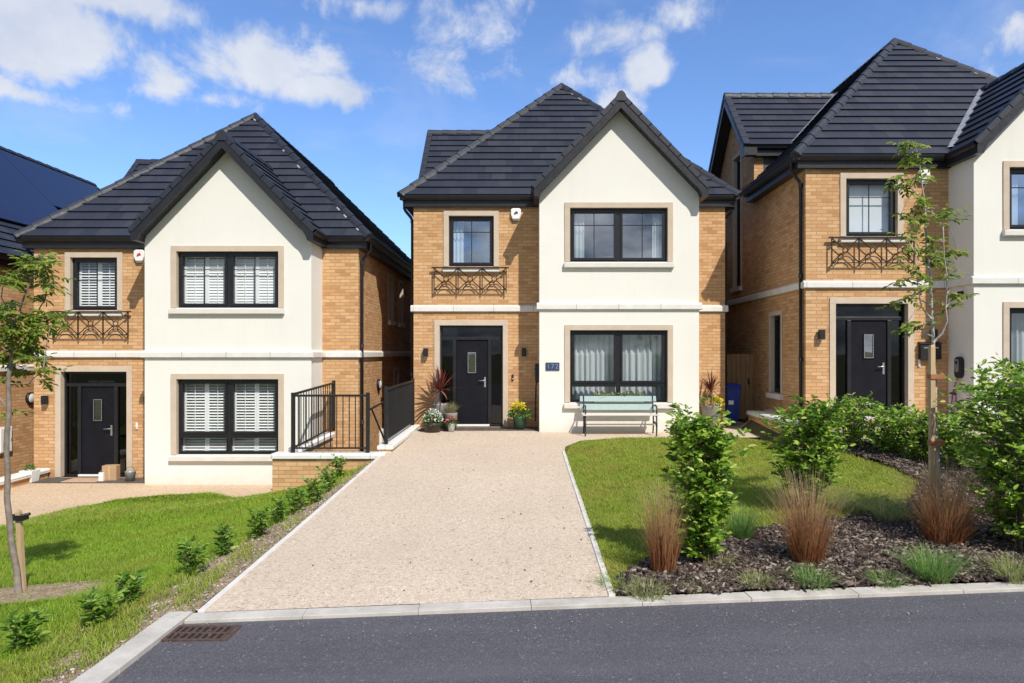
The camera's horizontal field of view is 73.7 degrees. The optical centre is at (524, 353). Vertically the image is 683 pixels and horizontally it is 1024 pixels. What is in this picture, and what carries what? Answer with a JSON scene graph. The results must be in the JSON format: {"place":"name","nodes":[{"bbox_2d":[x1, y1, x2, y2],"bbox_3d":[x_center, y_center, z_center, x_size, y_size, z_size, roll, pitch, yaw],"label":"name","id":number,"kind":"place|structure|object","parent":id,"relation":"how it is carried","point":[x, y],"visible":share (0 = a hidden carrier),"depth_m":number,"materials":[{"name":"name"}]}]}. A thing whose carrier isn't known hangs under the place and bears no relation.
{"place":"outdoors","nodes":[
{"label":"outdoors","id":0,"kind":"place"},
{"bbox_2d":[0,467,357,665],"bbox_3d":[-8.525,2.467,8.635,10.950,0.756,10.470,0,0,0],"label":"lawn","id":1,"kind":"structure","parent":0,"point":[107,563],"depth_m":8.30,"materials":[{"name":"green plant"}]},
{"bbox_2d":[12,509,30,590],"bbox_3d":[-4.947,1.978,6.683,0.215,0.900,0.085,0,0,0],"label":"tree stake","id":2,"kind":"object","parent":1,"relation":"on","point":[19,517],"visible":0.74,"depth_m":6.66,"materials":[{"name":"brown wood"}]},
{"bbox_2d":[0,607,50,653],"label":"hedge sapling","id":3,"kind":"object","parent":1,"relation":"on","point":[24,634],"visible":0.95,"depth_m":5.01,"materials":[{"name":"green plant"}]},
{"bbox_2d":[0,578,125,603],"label":"bare earth","id":4,"kind":"structure","parent":1,"relation":"on","point":[55,590],"depth_m":6.59,"materials":[{"name":"soil"}]},
{"bbox_2d":[0,249,76,593],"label":"young tree","id":5,"kind":"object","parent":4,"relation":"on","point":[24,351],"visible":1,"depth_m":6.55,"materials":[{"name":"green plant"}]},
{"bbox_2d":[13,459,374,682],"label":"verge soil","id":6,"kind":"structure","parent":0,"point":[218,582],"depth_m":6.23,"materials":[{"name":"brown soil"}]},
{"bbox_2d":[78,585,122,626],"bbox_3d":[-3.382,2.034,5.407,0.308,0.342,0.293,0,0,0],"label":"hedge sapling","id":7,"kind":"object","parent":6,"relation":"on","point":[89,602],"visible":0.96,"depth_m":5.41,"materials":[{"name":"green plant"}]},
{"bbox_2d":[113,569,146,607],"bbox_3d":[-3.422,2.038,5.933,0.265,0.348,0.347,0,0,-25],"label":"hedge sapling","id":8,"kind":"object","parent":6,"relation":"on","point":[130,588],"visible":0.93,"depth_m":5.87,"materials":[{"name":"green plant"}]},
{"bbox_2d":[1,461,371,682],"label":"loose stones","id":9,"kind":"object","parent":6,"relation":"on","point":[151,616],"visible":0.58,"depth_m":5.89,"materials":[{"name":"grey gravel"}]},
{"bbox_2d":[0,456,375,682],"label":"verge weeds","id":10,"kind":"object","parent":6,"relation":"on","point":[27,661],"visible":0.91,"depth_m":5.31,"materials":[{"name":"green plant"}]},
{"bbox_2d":[173,535,212,574],"bbox_3d":[-3.223,1.982,6.643,0.367,0.422,0.333,0,0,0],"label":"hedge sapling","id":11,"kind":"object","parent":6,"relation":"on","point":[190,563],"visible":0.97,"depth_m":6.62,"materials":[{"name":"green plant"}]},
{"bbox_2d":[211,523,238,555],"bbox_3d":[-3.238,2.010,7.371,0.296,0.392,0.313,0,0,0],"label":"hedge sapling","id":12,"kind":"object","parent":6,"relation":"on","point":[222,540],"visible":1,"depth_m":7.34,"materials":[{"name":"green plant"}]},
{"bbox_2d":[246,506,276,539],"bbox_3d":[-3.083,1.980,7.979,0.363,0.405,0.338,0,0,0],"label":"hedge sapling","id":13,"kind":"object","parent":6,"relation":"on","point":[262,526],"visible":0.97,"depth_m":7.96,"materials":[{"name":"green plant"}]},
{"bbox_2d":[267,496,288,523],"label":"hedge sapling","id":14,"kind":"object","parent":6,"relation":"on","point":[279,513],"visible":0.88,"depth_m":8.67,"materials":[{"name":"green plant"}]},
{"bbox_2d":[284,485,310,514],"bbox_3d":[-3.044,1.965,9.129,0.351,0.420,0.387,0,0,-19],"label":"hedge sapling","id":15,"kind":"object","parent":6,"relation":"on","point":[295,501],"visible":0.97,"depth_m":9.07,"materials":[{"name":"green plant"}]},
{"bbox_2d":[301,475,328,505],"bbox_3d":[-2.938,1.914,9.495,0.322,0.418,0.367,0,0,30],"label":"hedge sapling","id":16,"kind":"object","parent":6,"relation":"on","point":[318,491],"visible":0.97,"depth_m":9.50,"materials":[{"name":"green plant"}]},
{"bbox_2d":[316,465,338,493],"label":"hedge sapling","id":17,"kind":"object","parent":6,"relation":"on","point":[328,478],"visible":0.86,"depth_m":10.29,"materials":[{"name":"green plant"}]},
{"bbox_2d":[328,454,346,477],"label":"hedge sapling","id":18,"kind":"object","parent":6,"relation":"on","point":[338,465],"visible":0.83,"depth_m":11.89,"materials":[{"name":"green plant"}]},
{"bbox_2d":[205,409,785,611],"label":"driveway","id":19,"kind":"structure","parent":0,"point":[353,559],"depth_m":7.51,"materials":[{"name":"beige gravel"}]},
{"bbox_2d":[421,408,442,431],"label":"potted flowers","id":20,"kind":"object","parent":19,"relation":"on","point":[431,426],"visible":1,"depth_m":15.30,"materials":[{"name":"white plant"}]},
{"bbox_2d":[444,415,457,431],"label":"potted flowers","id":21,"kind":"object","parent":19,"relation":"on","point":[451,427],"visible":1,"depth_m":15.39,"materials":[{"name":"grey plant"}]},
{"bbox_2d":[418,427,537,430],"bbox_3d":[-1.065,1.786,15.889,2.750,0.088,0.618,0,0,0],"label":"porch step","id":22,"kind":"object","parent":19,"relation":"on","point":[490,429],"visible":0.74,"depth_m":15.69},
{"bbox_2d":[420,368,455,428],"bbox_3d":[-1.961,0.991,15.894,1.176,1.498,1.167,0,0,20],"label":"potted cordyline","id":23,"kind":"object","parent":22,"relation":"on","point":[439,386],"visible":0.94,"depth_m":15.83,"materials":[{"name":"red plant"}]},
{"bbox_2d":[442,400,457,429],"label":"potted grass","id":24,"kind":"object","parent":22,"relation":"on","point":[451,410],"depth_m":15.64,"materials":[{"name":"green plant"}]},
{"bbox_2d":[507,401,531,429],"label":"potted flowers","id":25,"kind":"object","parent":22,"relation":"on","point":[519,420],"visible":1,"depth_m":15.64,"materials":[{"name":"green plant"}]},
{"bbox_2d":[580,395,659,435],"bbox_3d":[2.080,1.369,15.006,1.700,0.871,0.561,0,0,0],"label":"garden bench","id":26,"kind":"object","parent":19,"relation":"on","point":[585,407],"visible":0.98,"depth_m":15.20,"materials":[{"name":"green paint"}]},
{"bbox_2d":[699,370,730,427],"bbox_3d":[4.285,1.022,15.814,1.032,1.376,0.873,0,0,-34],"label":"potted cordyline","id":27,"kind":"object","parent":19,"relation":"on","point":[710,408],"visible":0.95,"depth_m":15.74,"materials":[{"name":"red plant"}]},
{"bbox_2d":[727,383,741,421],"bbox_3d":[4.980,1.216,16.767,0.500,0.983,0.635,0,0,0],"label":"wheelie bin","id":28,"kind":"object","parent":19,"relation":"on","point":[733,398],"visible":0.52,"depth_m":16.50,"materials":[{"name":"blue plastic"}]},
{"bbox_2d":[0,0,1023,258],"label":"sky","id":29,"kind":"structure","parent":0,"point":[89,89],"materials":[{"name":"blue"}]},
{"bbox_2d":[63,387,1014,612],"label":"ground","id":30,"kind":"structure","parent":0,"point":[756,428],"depth_m":12.81,"materials":[{"name":"grey concrete"}]},
{"bbox_2d":[0,468,49,490],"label":"garden wall","id":31,"kind":"structure","parent":30,"relation":"on","point":[18,479],"depth_m":14.72,"materials":[{"name":"brick"}]},
{"bbox_2d":[0,146,99,476],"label":"brick house","id":32,"kind":"structure","parent":30,"relation":"on","point":[22,452],"depth_m":16.66,"materials":[{"name":"brick"}]},
{"bbox_2d":[0,426,11,453],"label":"meter box","id":33,"kind":"object","parent":32,"relation":"attached to","point":[1,438],"visible":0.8,"depth_m":16.02,"materials":[{"name":"white paint"}]},
{"bbox_2d":[0,427,11,452],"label":"door","id":34,"kind":"structure","parent":33,"relation":"in","point":[1,430],"depth_m":16.02,"materials":[{"name":"white paint"}]},
{"bbox_2d":[25,392,33,403],"bbox_3d":[-12.277,1.110,17.000,0.105,0.300,0.300,0,0,0],"label":"bulkhead lamp","id":35,"kind":"object","parent":32,"relation":"attached to","point":[29,397],"visible":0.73,"depth_m":16.92,"materials":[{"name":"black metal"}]},
{"bbox_2d":[0,150,98,225],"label":"solar array","id":36,"kind":"object","parent":32,"relation":"on","point":[31,192],"visible":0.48,"depth_m":20.12,"materials":[{"name":"glass"}]},
{"bbox_2d":[0,483,272,524],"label":"forecourt","id":37,"kind":"structure","parent":30,"relation":"on","point":[34,499],"depth_m":13.84,"materials":[{"name":"beige gravel"}]},
{"bbox_2d":[32,478,144,482],"bbox_3d":[-9.605,2.866,15.239,2.750,0.088,0.618,0,0,0],"label":"porch step","id":38,"kind":"object","parent":37,"relation":"on","point":[59,480],"visible":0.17,"depth_m":15.07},
{"bbox_2d":[19,463,39,482],"bbox_3d":[-10.910,2.622,15.050,0.279,0.401,0.279,0,0,0],"label":"planter tin","id":39,"kind":"object","parent":38,"relation":"on","point":[34,472],"visible":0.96,"depth_m":15.01,"materials":[{"name":"white paint"}]},
{"bbox_2d":[61,478,97,481],"bbox_3d":[-9.800,2.814,15.190,0.760,0.016,0.440,0,0,0],"label":"door mat","id":40,"kind":"object","parent":38,"relation":"on","point":[83,480],"depth_m":15.11,"materials":[{"name":"beige"}]},
{"bbox_2d":[102,464,119,480],"bbox_3d":[-9.250,2.655,15.270,0.300,0.333,0.206,0,0,-8],"label":"cardboard box","id":41,"kind":"object","parent":38,"relation":"on","point":[111,472],"visible":1,"depth_m":15.18,"materials":[{"name":"brown cardboard"}]},
{"bbox_2d":[125,467,135,481],"bbox_3d":[-8.750,2.665,15.150,0.232,0.314,0.232,0,0,0],"label":"metal bucket","id":42,"kind":"object","parent":38,"relation":"on","point":[130,475],"visible":1,"depth_m":15.08,"materials":[{"name":"silver metal"}]},
{"bbox_2d":[12,112,410,484],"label":"brick house","id":43,"kind":"structure","parent":30,"relation":"on","point":[233,286],"depth_m":15.42,"materials":[{"name":"white paint"}]},
{"bbox_2d":[62,252,122,315],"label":"window","id":44,"kind":"structure","parent":43,"relation":"in","point":[103,275],"depth_m":15.63,"materials":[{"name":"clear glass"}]},
{"bbox_2d":[55,366,131,476],"bbox_3d":[-9.809,1.549,15.644,1.757,2.528,0.232,0,0,0],"label":"front door","id":45,"kind":"structure","parent":43,"relation":"in","point":[93,404],"depth_m":15.69,"materials":[{"name":"black paint"}]},
{"bbox_2d":[168,374,283,461],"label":"window","id":46,"kind":"structure","parent":43,"relation":"in","point":[215,417],"depth_m":14.87,"materials":[{"name":"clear glass"}]},
{"bbox_2d":[168,246,284,313],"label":"window","id":47,"kind":"structure","parent":43,"relation":"in","point":[204,279],"depth_m":14.83,"materials":[{"name":"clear glass"}]},
{"bbox_2d":[388,273,395,325],"bbox_3d":[-3.827,-1.520,19.275,0.245,1.440,0.780,0,0,0],"label":"window","id":48,"kind":"structure","parent":43,"relation":"in","point":[391,321],"depth_m":19.55,"materials":[{"name":"black glass"}]},
{"bbox_2d":[394,367,399,384],"bbox_3d":[-3.859,0.960,20.150,0.182,1.100,0.808,0,0,0],"label":"window","id":49,"kind":"structure","parent":43,"relation":"in","point":[396,370],"depth_m":20.45,"materials":[{"name":"black glass"}]},
{"bbox_2d":[398,279,405,327],"bbox_3d":[-3.827,-1.520,20.825,0.245,1.440,0.780,0,0,0],"label":"window","id":50,"kind":"structure","parent":43,"relation":"in","point":[400,283],"depth_m":21.04,"materials":[{"name":"black glass"}]},
{"bbox_2d":[198,456,380,612],"bbox_3d":[-2.607,2.031,8.897,0.055,0.370,6.802,0,0,0],"label":"edging","id":51,"kind":"object","parent":30,"relation":"on","point":[222,592],"visible":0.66,"depth_m":7.01,"materials":[{"name":"concrete"}]},
{"bbox_2d":[288,432,334,451],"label":"garden wall","id":52,"kind":"structure","parent":30,"relation":"on","point":[321,440],"depth_m":14.02,"materials":[{"name":"brick"}]},
{"bbox_2d":[295,380,335,446],"bbox_3d":[-4.280,1.174,14.053,0.064,1.150,2.559,0,0,0],"label":"metal railing","id":53,"kind":"object","parent":52,"relation":"on","point":[333,406],"visible":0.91,"depth_m":14.01,"materials":[{"name":"black metal"}]},
{"bbox_2d":[270,452,387,491],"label":"garden wall","id":54,"kind":"structure","parent":30,"relation":"on","point":[289,469],"depth_m":12.49,"materials":[{"name":"brick"}]},
{"bbox_2d":[291,393,369,452],"bbox_3d":[-3.590,1.275,12.620,1.444,1.110,0.064,0,0,0],"label":"metal railing","id":55,"kind":"object","parent":54,"relation":"on","point":[294,395],"visible":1,"depth_m":12.61,"materials":[{"name":"black metal"}]},
{"bbox_2d":[377,424,419,451],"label":"garden wall","id":56,"kind":"structure","parent":30,"relation":"on","point":[397,439],"depth_m":13.69,"materials":[{"name":"concrete"}]},
{"bbox_2d":[384,378,414,443],"bbox_3d":[-2.620,1.145,14.450,0.064,1.131,3.164,0,0,0],"label":"metal railing","id":57,"kind":"object","parent":56,"relation":"on","point":[399,407],"visible":1,"depth_m":14.13,"materials":[{"name":"black metal"}]},
{"bbox_2d":[370,401,383,439],"bbox_3d":[-2.742,1.285,12.779,0.054,0.787,0.380,0,0,39],"label":"hand rail","id":58,"kind":"object","parent":57,"relation":"attached to","point":[373,413],"visible":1,"depth_m":12.76,"materials":[{"name":"black metal"}]},
{"bbox_2d":[397,83,742,431],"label":"brick house","id":59,"kind":"structure","parent":30,"relation":"on","point":[580,239],"depth_m":16.11,"materials":[{"name":"white paint"}]},
{"bbox_2d":[434,320,507,426],"bbox_3d":[-1.269,0.469,16.294,1.757,2.528,0.232,0,0,0],"label":"front door","id":60,"kind":"structure","parent":59,"relation":"in","point":[476,350],"depth_m":16.34,"materials":[{"name":"black paint"}]},
{"bbox_2d":[443,211,499,271],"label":"window","id":61,"kind":"structure","parent":59,"relation":"in","point":[471,238],"depth_m":16.28,"materials":[{"name":"clear glass"}]},
{"bbox_2d":[534,364,538,420],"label":"charge point","id":62,"kind":"structure","parent":59,"relation":"attached to","point":[536,368],"depth_m":15.82,"materials":[{"name":"grey plastic"}]},
{"bbox_2d":[546,363,558,370],"bbox_3d":[0.625,0.290,15.387,0.310,0.180,0.025,0,0,0],"label":"number sign","id":63,"kind":"object","parent":59,"relation":"attached to","point":[552,366],"visible":1,"depth_m":15.38,"materials":[{"name":"blue plastic"}]},
{"bbox_2d":[594,391,643,397],"bbox_3d":[2.115,0.957,15.328,1.156,0.266,0.209,0,0,0],"label":"window trough","id":64,"kind":"object","parent":59,"relation":"on","point":[625,392],"depth_m":15.32,"materials":[{"name":"white paint"}]},
{"bbox_2d":[564,202,673,267],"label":"window","id":65,"kind":"structure","parent":59,"relation":"in","point":[597,234],"depth_m":15.49,"materials":[{"name":"clear glass"}]},
{"bbox_2d":[564,325,673,408],"bbox_3d":[2.120,0.295,15.562,2.470,1.890,0.493,0,0,0],"label":"window","id":66,"kind":"structure","parent":59,"relation":"in","point":[616,359],"depth_m":15.72,"materials":[{"name":"clear glass"}]},
{"bbox_2d":[562,450,614,596],"bbox_3d":[0.728,1.993,9.296,0.055,0.335,7.205,0,0,0],"label":"edging","id":67,"kind":"object","parent":30,"relation":"on","point":[597,554],"visible":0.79,"depth_m":7.38,"materials":[{"name":"concrete"}]},
{"bbox_2d":[184,581,1023,623],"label":"front kerb","id":68,"kind":"structure","parent":30,"relation":"on","point":[553,604],"depth_m":5.57,"materials":[{"name":"concrete"}]},
{"bbox_2d":[746,411,800,438],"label":"garden wall","id":69,"kind":"structure","parent":30,"relation":"on","point":[753,416],"depth_m":15.08,"materials":[{"name":"brick"}]},
{"bbox_2d":[613,420,1023,596],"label":"mulch bed","id":70,"kind":"object","parent":30,"relation":"on","point":[780,558],"visible":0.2,"depth_m":6.46,"materials":[{"name":"brown wood"}]},
{"bbox_2d":[588,569,636,589],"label":"grass tuft","id":71,"kind":"object","parent":70,"relation":"on","point":[602,583],"visible":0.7,"depth_m":5.98,"materials":[{"name":"green plant"}]},
{"bbox_2d":[620,573,676,601],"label":"grass tuft","id":72,"kind":"object","parent":70,"relation":"on","point":[651,596],"visible":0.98,"depth_m":5.70,"materials":[{"name":"green plant"}]},
{"bbox_2d":[632,474,691,571],"bbox_3d":[1.239,1.556,6.217,0.642,0.923,0.634,0,0,0],"label":"sedge tuft","id":73,"kind":"object","parent":70,"relation":"on","point":[662,558],"visible":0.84,"depth_m":6.15,"materials":[{"name":"brown plant"}]},
{"bbox_2d":[658,403,756,562],"bbox_3d":[1.725,1.235,6.436,0.888,1.564,0.781,0,0,0],"label":"laurel shrub","id":74,"kind":"object","parent":70,"relation":"on","point":[704,537],"visible":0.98,"depth_m":6.30,"materials":[{"name":"green plant"}]},
{"bbox_2d":[696,551,742,567],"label":"grass tuft","id":75,"kind":"object","parent":70,"relation":"on","point":[720,560],"visible":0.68,"depth_m":6.34,"materials":[{"name":"green plant"}]},
{"bbox_2d":[719,501,772,538],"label":"grass tuft","id":76,"kind":"object","parent":70,"relation":"on","point":[736,529],"visible":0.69,"depth_m":7.14,"materials":[{"name":"green plant"}]},
{"bbox_2d":[729,567,785,590],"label":"grass tuft","id":77,"kind":"object","parent":70,"relation":"on","point":[748,580],"visible":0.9,"depth_m":5.90,"materials":[{"name":"green plant"}]},
{"bbox_2d":[750,466,857,564],"bbox_3d":[2.636,1.501,6.366,0.996,0.978,1.047,0,0,-20],"label":"sedge tuft","id":78,"kind":"object","parent":70,"relation":"on","point":[806,537],"visible":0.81,"depth_m":6.29,"materials":[{"name":"brown plant"}]},
{"bbox_2d":[753,394,855,510],"bbox_3d":[3.397,1.194,8.077,1.145,1.424,1.122,0,0,0],"label":"laurel shrub","id":79,"kind":"object","parent":70,"relation":"on","point":[799,460],"visible":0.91,"depth_m":8.00,"materials":[{"name":"green plant"}]},
{"bbox_2d":[783,562,849,590],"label":"grass tuft","id":80,"kind":"object","parent":70,"relation":"on","point":[822,579],"visible":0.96,"depth_m":5.87,"materials":[{"name":"green plant"}]},
{"bbox_2d":[815,391,885,446],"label":"laurel bush","id":81,"kind":"object","parent":70,"relation":"on","point":[857,436],"visible":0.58,"depth_m":10.85,"materials":[{"name":"green plant"}]},
{"bbox_2d":[823,486,883,513],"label":"grass tuft","id":82,"kind":"object","parent":70,"relation":"on","point":[847,506],"visible":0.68,"depth_m":7.98,"materials":[{"name":"green plant"}]},
{"bbox_2d":[847,399,916,452],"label":"laurel bush","id":83,"kind":"object","parent":70,"relation":"on","point":[886,440],"visible":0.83,"depth_m":10.35,"materials":[{"name":"green plant"}]},
{"bbox_2d":[838,491,927,521],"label":"grass tuft","id":84,"kind":"object","parent":70,"relation":"on","point":[879,514],"visible":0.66,"depth_m":7.61,"materials":[{"name":"green plant"}]},
{"bbox_2d":[851,565,922,587],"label":"grass tuft","id":85,"kind":"object","parent":70,"relation":"on","point":[874,576],"visible":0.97,"depth_m":5.86,"materials":[{"name":"green plant"}]},
{"bbox_2d":[883,407,958,460],"bbox_3d":[5.724,1.180,9.970,0.898,0.860,1.008,0,0,0],"label":"laurel bush","id":86,"kind":"object","parent":70,"relation":"on","point":[916,449],"visible":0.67,"depth_m":9.90,"materials":[{"name":"green plant"}]},
{"bbox_2d":[874,140,979,505],"bbox_3d":[4.271,-0.180,7.248,1.108,4.152,0.887,0,0,0],"label":"young tree","id":87,"kind":"object","parent":70,"relation":"on","point":[930,251],"visible":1,"depth_m":7.21,"materials":[{"name":"green plant"}]},
{"bbox_2d":[927,345,944,512],"bbox_3d":[4.349,0.947,7.220,0.150,2.080,0.070,0,0,0],"label":"tree stake","id":88,"kind":"object","parent":70,"relation":"on","point":[932,442],"visible":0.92,"depth_m":7.20,"materials":[{"name":"brown wood"}]},
{"bbox_2d":[878,540,996,583],"bbox_3d":[3.587,1.827,5.993,0.886,0.320,0.907,0,0,0],"label":"grass tuft","id":89,"kind":"object","parent":70,"relation":"on","point":[925,569],"visible":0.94,"depth_m":5.93,"materials":[{"name":"green plant"}]},
{"bbox_2d":[876,454,1013,544],"bbox_3d":[4.210,1.458,6.866,1.267,0.948,1.305,0,0,38],"label":"sedge tuft","id":90,"kind":"object","parent":70,"relation":"on","point":[939,524],"visible":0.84,"depth_m":6.76,"materials":[{"name":"brown plant"}]},
{"bbox_2d":[917,410,1000,468],"bbox_3d":[6.057,1.208,9.504,1.016,0.891,1.074,0,0,0],"label":"laurel bush","id":91,"kind":"object","parent":70,"relation":"on","point":[953,421],"visible":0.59,"depth_m":9.50,"materials":[{"name":"green plant"}]},
{"bbox_2d":[933,353,1023,551],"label":"laurel shrub","id":92,"kind":"object","parent":70,"relation":"on","point":[1008,462],"visible":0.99,"depth_m":6.67,"materials":[{"name":"green plant"}]},
{"bbox_2d":[981,550,1023,583],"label":"grass tuft","id":93,"kind":"object","parent":70,"relation":"on","point":[1006,571],"visible":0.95,"depth_m":5.97,"materials":[{"name":"green plant"}]},
{"bbox_2d":[708,38,1023,422],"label":"brick house","id":94,"kind":"structure","parent":30,"relation":"on","point":[814,252],"depth_m":14.31,"materials":[{"name":"brick"}]},
{"bbox_2d":[730,150,741,292],"bbox_3d":[5.878,-3.595,18.750,0.245,3.790,0.830,0,0,0],"label":"window","id":95,"kind":"structure","parent":94,"relation":"in","point":[736,160],"depth_m":18.96,"materials":[{"name":"clear glass"}]},
{"bbox_2d":[727,354,752,418],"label":"wooden gate","id":96,"kind":"structure","parent":94,"relation":"attached to","point":[739,368],"depth_m":17.50,"materials":[{"name":"brown wood"}]},
{"bbox_2d":[766,310,782,399],"bbox_3d":[5.878,0.030,15.875,0.245,2.040,0.880,0,0,0],"label":"window","id":97,"kind":"structure","parent":94,"relation":"in","point":[774,316],"depth_m":16.10,"materials":[{"name":"clear glass"}]},
{"bbox_2d":[829,298,913,417],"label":"front door","id":98,"kind":"structure","parent":94,"relation":"in","point":[865,357],"depth_m":14.34,"materials":[{"name":"black paint"}]},
{"bbox_2d":[839,173,904,242],"bbox_3d":[7.210,-3.030,14.277,1.340,1.460,0.325,0,0,0],"label":"window","id":99,"kind":"structure","parent":94,"relation":"in","point":[864,209],"depth_m":14.28,"materials":[{"name":"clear glass"}]},
{"bbox_2d":[918,342,942,358],"bbox_3d":[8.390,-0.065,14.135,0.440,0.369,0.130,0,0,0],"label":"letter box","id":100,"kind":"object","parent":94,"relation":"attached to","point":[922,350],"visible":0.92,"depth_m":14.09,"materials":[{"name":"black metal"}]},
{"bbox_2d":[951,357,963,417],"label":"charge point","id":101,"kind":"structure","parent":94,"relation":"attached to","point":[958,367],"depth_m":13.75,"materials":[{"name":"grey plastic"}]},
{"bbox_2d":[1002,161,1023,235],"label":"window","id":102,"kind":"structure","parent":94,"relation":"in","point":[1013,171],"depth_m":13.47,"materials":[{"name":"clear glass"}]},
{"bbox_2d":[1003,302,1023,386],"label":"window","id":103,"kind":"structure","parent":94,"relation":"in","point":[1013,312],"depth_m":13.48,"materials":[{"name":"clear glass"}]},
{"bbox_2d":[109,591,1023,682],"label":"road","id":104,"kind":"structure","parent":0,"point":[884,640],"depth_m":4.79,"materials":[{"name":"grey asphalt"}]},
{"bbox_2d":[70,611,191,682],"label":"side kerb","id":105,"kind":"structure","parent":104,"relation":"on","point":[113,665],"depth_m":4.78,"materials":[{"name":"concrete"}]},
{"bbox_2d":[161,625,241,640],"bbox_3d":[-2.420,2.099,5.130,0.480,0.012,0.270,0,0,0],"label":"drain grate","id":106,"kind":"object","parent":104,"relation":"on","point":[200,632],"visible":1,"depth_m":5.12,"materials":[{"name":"metal"}]},
{"bbox_2d":[564,435,919,595],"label":"lawn","id":107,"kind":"structure","parent":0,"point":[830,490],"depth_m":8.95,"materials":[{"name":"green plant"}]},
{"bbox_2d":[840,418,984,438],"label":"garden path","id":108,"kind":"structure","parent":0,"point":[915,425],"depth_m":12.36,"materials":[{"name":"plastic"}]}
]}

